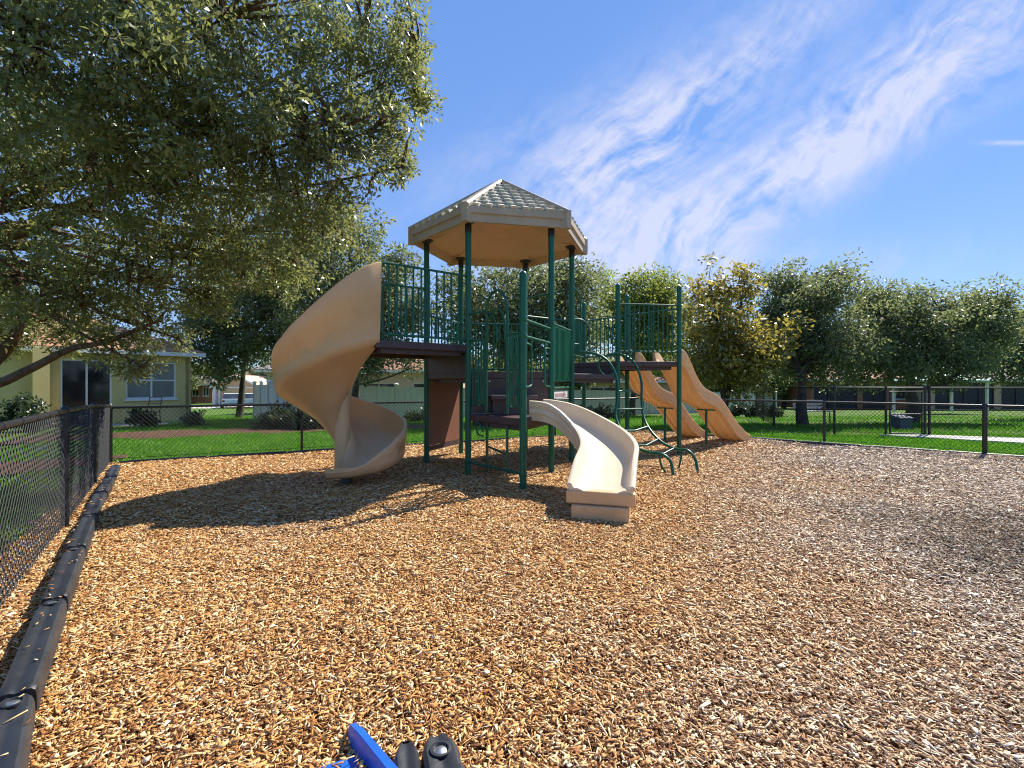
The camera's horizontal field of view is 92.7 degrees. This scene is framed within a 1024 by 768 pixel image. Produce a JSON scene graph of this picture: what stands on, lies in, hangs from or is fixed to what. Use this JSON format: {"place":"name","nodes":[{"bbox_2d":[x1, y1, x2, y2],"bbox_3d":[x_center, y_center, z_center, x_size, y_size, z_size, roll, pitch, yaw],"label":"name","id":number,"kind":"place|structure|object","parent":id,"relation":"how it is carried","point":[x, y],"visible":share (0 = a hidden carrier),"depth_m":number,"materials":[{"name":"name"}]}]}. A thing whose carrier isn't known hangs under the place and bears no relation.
{"place":"outdoors","nodes":[
{"label":"outdoors","id":0,"kind":"place"},
{"bbox_2d":[193,406,252,407],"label":"driveway","id":1,"kind":"structure","parent":0,"point":[224,407],"depth_m":49.74,"materials":[{"name":"concrete"}]},
{"bbox_2d":[220,393,237,407],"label":"parked car","id":2,"kind":"object","parent":1,"relation":"on","point":[230,398],"visible":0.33,"depth_m":47.34,"materials":[{"name":"white paint"}]},
{"bbox_2d":[244,393,252,403],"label":"parked car","id":3,"kind":"object","parent":1,"relation":"on","point":[248,398],"visible":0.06,"depth_m":47.87,"materials":[{"name":"white paint"}]},
{"bbox_2d":[0,429,1023,767],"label":"mulch ground","id":4,"kind":"structure","parent":0,"point":[642,740],"depth_m":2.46,"materials":[{"name":"brown wood"}]},
{"bbox_2d":[321,723,397,767],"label":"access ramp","id":5,"kind":"structure","parent":4,"relation":"on","point":[371,752],"depth_m":1.67,"materials":[{"name":"blue plastic"}]},
{"bbox_2d":[271,179,749,525],"bbox_3d":[1.075,-0.892,8.970,4.929,5.045,9.301,0,0,33],"label":"playground structure","id":6,"kind":"object","parent":4,"relation":"on","point":[328,344],"visible":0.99,"depth_m":6.99,"materials":[{"name":"beige plastic"}]},
{"bbox_2d":[940,450,1023,459],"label":"border timber","id":7,"kind":"object","parent":4,"relation":"on","point":[949,451],"visible":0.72,"depth_m":8.87,"materials":[{"name":"black plastic"}]},
{"bbox_2d":[0,403,1023,551],"bbox_3d":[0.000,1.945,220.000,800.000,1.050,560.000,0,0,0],"label":"lawn","id":8,"kind":"structure","parent":0,"point":[230,411],"depth_m":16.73,"materials":[{"name":"plant"}]},
{"bbox_2d":[0,693,35,767],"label":"border timber","id":9,"kind":"object","parent":8,"relation":"on","point":[16,737],"visible":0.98,"depth_m":1.69,"materials":[{"name":"black plastic"}]},
{"bbox_2d":[0,391,58,431],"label":"shrub","id":10,"kind":"object","parent":8,"relation":"on","point":[18,410],"visible":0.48,"depth_m":14.46,"materials":[{"name":"green plant"}]},
{"bbox_2d":[0,598,66,718],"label":"border timber","id":11,"kind":"object","parent":8,"relation":"on","point":[28,672],"visible":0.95,"depth_m":2.18,"materials":[{"name":"black plastic"}]},
{"bbox_2d":[0,402,112,607],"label":"chain link fence","id":12,"kind":"object","parent":8,"relation":"on","point":[99,427],"visible":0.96,"depth_m":3.76,"materials":[{"name":"black metal"}]},
{"bbox_2d":[40,546,85,611],"bbox_3d":[-2.935,1.319,3.216,0.129,0.242,1.140,0,0,-37],"label":"border timber","id":13,"kind":"object","parent":8,"relation":"on","point":[65,581],"visible":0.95,"depth_m":3.08,"materials":[{"name":"black plastic"}]},
{"bbox_2d":[0,454,126,474],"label":"soil bed","id":14,"kind":"object","parent":8,"relation":"on","point":[120,456],"visible":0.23,"depth_m":8.28,"materials":[{"name":"brown soil"}]},
{"bbox_2d":[65,514,97,560],"bbox_3d":[-3.620,1.322,4.126,0.129,0.235,1.162,0,0,-37],"label":"border timber","id":15,"kind":"object","parent":8,"relation":"on","point":[83,534],"visible":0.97,"depth_m":4.00,"materials":[{"name":"black plastic"}]},
{"bbox_2d":[82,491,106,521],"bbox_3d":[-4.334,1.325,5.087,0.129,0.229,1.256,0,0,-37],"label":"border timber","id":16,"kind":"object","parent":8,"relation":"on","point":[95,508],"visible":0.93,"depth_m":4.94,"materials":[{"name":"black plastic"}]},
{"bbox_2d":[0,311,205,426],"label":"house","id":17,"kind":"structure","parent":8,"relation":"on","point":[58,383],"depth_m":17.85,"materials":[{"name":"yellow paint"}]},
{"bbox_2d":[60,359,111,424],"bbox_3d":[-15.316,0.320,17.567,0.090,2.400,1.415,0,0,40],"label":"sliding door","id":18,"kind":"structure","parent":17,"relation":"in","point":[80,385],"depth_m":17.51,"materials":[{"name":"white paint"}]},
{"bbox_2d":[124,362,177,400],"bbox_3d":[-14.029,-0.105,18.996,0.200,1.490,1.710,0,0,40],"label":"window","id":19,"kind":"structure","parent":17,"relation":"in","point":[164,385],"depth_m":19.15,"materials":[{"name":"grey glass"}]},
{"bbox_2d":[95,476,115,496],"bbox_3d":[-5.028,1.329,6.052,0.129,0.223,1.146,0,0,-35],"label":"border timber","id":20,"kind":"object","parent":8,"relation":"on","point":[109,482],"visible":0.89,"depth_m":5.95,"materials":[{"name":"black plastic"}]},
{"bbox_2d":[105,465,120,480],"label":"border timber","id":21,"kind":"object","parent":8,"relation":"on","point":[113,470],"visible":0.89,"depth_m":6.88,"materials":[{"name":"black plastic"}]},
{"bbox_2d":[124,408,160,427],"bbox_3d":[-11.970,1.147,15.851,0.978,0.822,0.885,0,0,33],"label":"shrub","id":22,"kind":"object","parent":8,"relation":"on","point":[141,419],"visible":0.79,"depth_m":15.77,"materials":[{"name":"green plant"}]},
{"bbox_2d":[139,397,162,423],"bbox_3d":[-12.838,0.944,17.340,0.468,0.967,0.548,0,0,0],"label":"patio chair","id":23,"kind":"object","parent":8,"relation":"on","point":[155,403],"visible":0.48,"depth_m":17.55,"materials":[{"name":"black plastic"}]},
{"bbox_2d":[118,456,206,464],"bbox_3d":[-5.922,1.352,8.305,1.234,0.177,0.120,0,0,-28],"label":"border timber","id":24,"kind":"object","parent":8,"relation":"on","point":[156,459],"visible":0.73,"depth_m":8.24,"materials":[{"name":"black plastic"}]},
{"bbox_2d":[178,410,209,427],"bbox_3d":[-10.421,1.194,15.966,0.863,0.722,0.824,0,0,30],"label":"shrub","id":25,"kind":"object","parent":8,"relation":"on","point":[194,413],"visible":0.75,"depth_m":15.81,"materials":[{"name":"green plant"}]},
{"bbox_2d":[191,359,206,397],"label":"tree","id":26,"kind":"object","parent":8,"relation":"on","point":[195,382],"visible":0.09,"depth_m":59.81,"materials":[{"name":"green plant"}]},
{"bbox_2d":[191,376,215,402],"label":"house","id":27,"kind":"structure","parent":8,"relation":"on","point":[204,393],"depth_m":62.00,"materials":[{"name":"white paint"}]},
{"bbox_2d":[192,387,198,396],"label":"window","id":28,"kind":"structure","parent":27,"relation":"in","point":[197,393],"depth_m":62.09,"materials":[{"name":"glass"}]},
{"bbox_2d":[202,387,208,396],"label":"window","id":29,"kind":"structure","parent":27,"relation":"in","point":[205,389],"depth_m":62.09,"materials":[{"name":"white glass"}]},
{"bbox_2d":[0,425,423,443],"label":"soil bed","id":30,"kind":"object","parent":8,"relation":"on","point":[194,433],"visible":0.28,"depth_m":13.74,"materials":[{"name":"brown soil"}]},
{"bbox_2d":[196,363,236,378],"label":"tree","id":31,"kind":"object","parent":8,"relation":"on","point":[212,370],"visible":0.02,"depth_m":73.24,"materials":[{"name":"green plant"}]},
{"bbox_2d":[0,0,447,387],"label":"oak tree","id":32,"kind":"object","parent":8,"relation":"on","point":[163,166],"visible":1,"depth_m":5.95,"materials":[{"name":"green plant"}]},
{"bbox_2d":[209,375,266,404],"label":"house","id":33,"kind":"structure","parent":8,"relation":"on","point":[232,387],"depth_m":55.00,"materials":[{"name":"beige paint"}]},
{"bbox_2d":[221,388,252,400],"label":"garage door","id":34,"kind":"structure","parent":33,"relation":"in","point":[230,390],"depth_m":55.08,"materials":[{"name":"beige paint"}]},
{"bbox_2d":[154,205,338,417],"bbox_3d":[-12.061,-3.357,22.636,8.518,10.370,6.242,0,0,0],"label":"oak tree","id":35,"kind":"object","parent":8,"relation":"on","point":[244,346],"visible":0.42,"depth_m":21.40,"materials":[{"name":"green plant"}]},
{"bbox_2d":[209,451,285,457],"bbox_3d":[-4.805,1.352,8.909,1.234,0.177,0.120,0,0,-28],"label":"border timber","id":36,"kind":"object","parent":8,"relation":"on","point":[261,453],"visible":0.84,"depth_m":8.90,"materials":[{"name":"black plastic"}]},
{"bbox_2d":[246,347,271,375],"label":"tree","id":37,"kind":"object","parent":8,"relation":"on","point":[266,363],"visible":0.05,"depth_m":61.26,"materials":[{"name":"plant"}]},
{"bbox_2d":[252,380,296,417],"bbox_3d":[-9.419,0.748,18.820,0.664,1.835,7.939,0,0,-38],"label":"vinyl fence","id":38,"kind":"object","parent":8,"relation":"on","point":[264,394],"visible":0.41,"depth_m":19.13,"materials":[{"name":"white paint"}]},
{"bbox_2d":[246,400,322,429],"bbox_3d":[-6.497,0.982,15.205,3.615,1.111,1.654,0,0,0],"label":"hedge","id":39,"kind":"object","parent":8,"relation":"on","point":[288,416],"visible":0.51,"depth_m":14.86,"materials":[{"name":"green plant"}]},
{"bbox_2d":[254,365,361,385],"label":"house","id":40,"kind":"structure","parent":8,"relation":"on","point":[269,372],"depth_m":29.98,"materials":[{"name":"grey paint"}]},
{"bbox_2d":[288,448,333,454],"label":"border timber","id":41,"kind":"object","parent":8,"relation":"on","point":[311,450],"visible":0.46,"depth_m":9.38,"materials":[{"name":"black plastic"}]},
{"bbox_2d":[264,197,452,397],"bbox_3d":[-6.088,-2.906,19.644,7.440,9.274,5.340,0,0,0],"label":"oak tree","id":42,"kind":"object","parent":8,"relation":"on","point":[375,366],"visible":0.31,"depth_m":19.35,"materials":[{"name":"green plant"}]},
{"bbox_2d":[112,397,641,459],"bbox_3d":[-1.500,0.980,10.865,11.730,1.280,0.056,0,0,-28],"label":"chain link fence","id":43,"kind":"object","parent":8,"relation":"on","point":[301,431],"visible":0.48,"depth_m":9.03,"materials":[{"name":"black metal"}]},
{"bbox_2d":[394,741,420,767],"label":"border timber","id":44,"kind":"object","parent":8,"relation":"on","point":[407,755],"visible":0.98,"depth_m":1.61,"materials":[{"name":"black plastic"}]},
{"bbox_2d":[403,406,423,422],"bbox_3d":[-3.298,1.232,19.525,2.240,0.760,1.023,0,0,0],"label":"shrub","id":45,"kind":"object","parent":8,"relation":"on","point":[412,415],"visible":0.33,"depth_m":19.32,"materials":[{"name":"green plant"}]},
{"bbox_2d":[361,358,471,387],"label":"house","id":46,"kind":"structure","parent":8,"relation":"on","point":[403,381],"depth_m":34.00,"materials":[{"name":"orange paint"}]},
{"bbox_2d":[363,383,394,386],"bbox_3d":[-9.277,0.475,34.075,2.285,1.100,0.090,0,0,0],"label":"window","id":47,"kind":"structure","parent":46,"relation":"in","point":[373,384],"depth_m":34.09,"materials":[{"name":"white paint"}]},
{"bbox_2d":[413,383,423,386],"bbox_3d":[-5.887,0.475,34.075,2.057,1.100,0.090,0,0,0],"label":"window","id":48,"kind":"structure","parent":46,"relation":"in","point":[415,384],"depth_m":34.09,"materials":[{"name":"glass"}]},
{"bbox_2d":[421,733,464,767],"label":"border timber","id":49,"kind":"object","parent":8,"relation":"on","point":[441,751],"visible":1,"depth_m":1.60,"materials":[{"name":"black plastic"}]},
{"bbox_2d":[471,349,497,371],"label":"tree","id":50,"kind":"object","parent":8,"relation":"on","point":[482,362],"visible":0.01,"depth_m":41.22,"materials":[{"name":"green plant"}]},
{"bbox_2d":[473,437,517,441],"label":"border timber","id":51,"kind":"object","parent":8,"relation":"on","point":[478,440],"visible":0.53,"depth_m":11.21,"materials":[{"name":"black plastic"}]},
{"bbox_2d":[490,359,539,371],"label":"tree","id":52,"kind":"object","parent":8,"relation":"on","point":[505,371],"visible":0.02,"depth_m":45.44,"materials":[{"name":"green plant"}]},
{"bbox_2d":[430,252,628,371],"bbox_3d":[0.444,-1.798,18.845,7.938,7.116,5.588,0,0,0],"label":"oak tree","id":53,"kind":"object","parent":8,"relation":"on","point":[538,306],"visible":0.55,"depth_m":18.47,"materials":[{"name":"green plant"}]},
{"bbox_2d":[528,434,564,437],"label":"border timber","id":54,"kind":"object","parent":8,"relation":"on","point":[546,435],"visible":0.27,"depth_m":11.99,"materials":[{"name":"black plastic"}]},
{"bbox_2d":[350,383,776,416],"bbox_3d":[6.250,1.065,28.800,32.252,2.350,0.233,0,0,-31],"label":"vinyl fence","id":55,"kind":"object","parent":8,"relation":"on","point":[380,393],"visible":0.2,"depth_m":22.50,"materials":[{"name":"white paint"}]},
{"bbox_2d":[532,356,595,389],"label":"tree","id":56,"kind":"object","parent":8,"relation":"on","point":[578,386],"visible":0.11,"depth_m":43.17,"materials":[{"name":"green plant"}]},
{"bbox_2d":[580,402,632,418],"bbox_3d":[3.731,1.250,22.006,3.435,0.919,1.181,0,0,0],"label":"shrub","id":57,"kind":"object","parent":8,"relation":"on","point":[600,411],"visible":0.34,"depth_m":21.93,"materials":[{"name":"green plant"}]},
{"bbox_2d":[591,349,623,390],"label":"tree","id":58,"kind":"object","parent":8,"relation":"on","point":[612,359],"visible":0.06,"depth_m":46.94,"materials":[{"name":"green plant"}]},
{"bbox_2d":[586,375,670,391],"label":"house","id":59,"kind":"structure","parent":8,"relation":"on","point":[661,382],"depth_m":46.00,"materials":[{"name":"beige paint"}]},
{"bbox_2d":[590,387,614,390],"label":"window","id":60,"kind":"structure","parent":59,"relation":"in","point":[591,388],"depth_m":46.09,"materials":[{"name":"glass"}]},
{"bbox_2d":[588,261,702,414],"bbox_3d":[7.400,-2.418,26.506,7.358,8.722,6.305,0,0,0],"label":"oak tree","id":61,"kind":"object","parent":8,"relation":"on","point":[651,293],"visible":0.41,"depth_m":26.20,"materials":[{"name":"green plant"}]},
{"bbox_2d":[653,355,671,375],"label":"tree","id":62,"kind":"object","parent":8,"relation":"on","point":[659,370],"visible":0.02,"depth_m":48.76,"materials":[{"name":"green plant"}]},
{"bbox_2d":[661,343,719,391],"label":"tree","id":63,"kind":"object","parent":8,"relation":"on","point":[667,359],"visible":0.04,"depth_m":45.43,"materials":[{"name":"green plant"}]},
{"bbox_2d":[703,369,775,392],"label":"tree","id":64,"kind":"object","parent":8,"relation":"on","point":[769,378],"visible":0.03,"depth_m":43.42,"materials":[{"name":"green plant"}]},
{"bbox_2d":[729,404,752,417],"bbox_3d":[11.696,1.404,24.961,1.307,0.860,1.005,0,0,0],"label":"shrub","id":65,"kind":"object","parent":8,"relation":"on","point":[732,411],"visible":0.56,"depth_m":24.81,"materials":[{"name":"green plant"}]},
{"bbox_2d":[668,251,815,408],"bbox_3d":[7.642,-1.448,16.705,4.668,6.174,4.231,0,0,-25],"label":"magnolia tree","id":66,"kind":"object","parent":8,"relation":"on","point":[744,354],"visible":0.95,"depth_m":16.34,"materials":[{"name":"green plant"}]},
{"bbox_2d":[748,402,767,416],"bbox_3d":[12.519,1.352,25.023,0.990,0.986,1.095,0,0,-19],"label":"shrub","id":67,"kind":"object","parent":8,"relation":"on","point":[752,409],"visible":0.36,"depth_m":24.91,"materials":[{"name":"green plant"}]},
{"bbox_2d":[755,387,775,423],"bbox_3d":[10.410,0.850,20.223,0.100,1.541,8.263,0,0,23],"label":"chain link fence","id":68,"kind":"object","parent":8,"relation":"on","point":[760,412],"visible":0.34,"depth_m":19.89,"materials":[{"name":"black metal"}]},
{"bbox_2d":[750,437,795,443],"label":"border timber","id":69,"kind":"object","parent":8,"relation":"on","point":[790,440],"visible":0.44,"depth_m":11.18,"materials":[{"name":"black plastic"}]},
{"bbox_2d":[764,405,785,417],"bbox_3d":[13.272,1.403,24.974,1.321,0.840,1.068,0,0,0],"label":"shrub","id":70,"kind":"object","parent":8,"relation":"on","point":[779,412],"visible":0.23,"depth_m":24.76,"materials":[{"name":"green plant"}]},
{"bbox_2d":[757,361,820,408],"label":"tree","id":71,"kind":"object","parent":8,"relation":"on","point":[782,393],"visible":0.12,"depth_m":45.07,"materials":[{"name":"green plant"}]},
{"bbox_2d":[793,399,831,422],"bbox_3d":[11.424,1.027,18.578,1.200,0.868,0.606,0,0,0],"label":"park bench","id":72,"kind":"object","parent":8,"relation":"on","point":[821,404],"visible":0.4,"depth_m":18.75,"materials":[{"name":"grey metal"}]},
{"bbox_2d":[746,247,901,424],"bbox_3d":[11.269,-1.601,17.934,5.024,6.529,4.446,0,0,27],"label":"oak tree","id":73,"kind":"object","parent":8,"relation":"on","point":[842,347],"visible":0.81,"depth_m":17.39,"materials":[{"name":"green plant"}]},
{"bbox_2d":[797,440,860,445],"bbox_3d":[6.831,1.349,10.558,1.172,0.182,0.120,0,0,43],"label":"border timber","id":74,"kind":"object","parent":8,"relation":"on","point":[825,443],"visible":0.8,"depth_m":10.53,"materials":[{"name":"black plastic"}]},
{"bbox_2d":[642,398,1023,454],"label":"chain link fence","id":75,"kind":"object","parent":8,"relation":"on","point":[985,426],"visible":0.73,"depth_m":10.04,"materials":[{"name":"black metal"}]},
{"bbox_2d":[777,365,905,408],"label":"house","id":76,"kind":"structure","parent":8,"relation":"on","point":[853,391],"depth_m":42.09,"materials":[{"name":"beige"}]},
{"bbox_2d":[896,386,904,399],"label":"window","id":77,"kind":"structure","parent":76,"relation":"in","point":[899,397],"depth_m":42.09,"materials":[{"name":"black glass"}]},
{"bbox_2d":[773,386,1023,434],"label":"chain link fence","id":78,"kind":"object","parent":8,"relation":"on","point":[923,399],"visible":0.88,"depth_m":13.01,"materials":[{"name":"black metal"}]},
{"bbox_2d":[863,445,937,451],"bbox_3d":[7.718,1.349,9.739,1.172,0.182,0.120,0,0,43],"label":"border timber","id":79,"kind":"object","parent":8,"relation":"on","point":[918,449],"visible":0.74,"depth_m":9.70,"materials":[{"name":"black plastic"}]},
{"bbox_2d":[891,415,913,428],"bbox_3d":[12.127,1.170,15.200,0.440,0.440,0.440,0,0,0],"label":"storage bin","id":80,"kind":"object","parent":8,"relation":"on","point":[906,418],"visible":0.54,"depth_m":15.03,"materials":[{"name":"grey plastic"}]},
{"bbox_2d":[818,271,1023,422],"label":"oak tree","id":81,"kind":"object","parent":8,"relation":"on","point":[949,334],"visible":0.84,"depth_m":18.42,"materials":[{"name":"green plant"}]},
{"bbox_2d":[892,372,989,412],"bbox_3d":[27.104,0.527,31.000,4.200,2.615,2.940,0,0,0],"label":"patio canopy","id":82,"kind":"object","parent":8,"relation":"on","point":[987,381],"visible":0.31,"depth_m":29.95,"materials":[{"name":"white paint"}]},
{"bbox_2d":[898,366,1023,409],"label":"house","id":83,"kind":"structure","parent":8,"relation":"on","point":[968,396],"depth_m":40.09,"materials":[{"name":"beige paint"}]},
{"bbox_2d":[975,284,1023,393],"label":"oak tree","id":84,"kind":"object","parent":8,"relation":"on","point":[1011,372],"visible":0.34,"depth_m":21.50,"materials":[{"name":"green plant"}]},
{"bbox_2d":[0,0,1023,376],"label":"sky","id":85,"kind":"structure","parent":0,"point":[672,133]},
{"bbox_2d":[879,434,1023,444],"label":"concrete path","id":86,"kind":"structure","parent":0,"point":[977,438],"depth_m":12.22,"materials":[{"name":"white concrete"}]}
]}

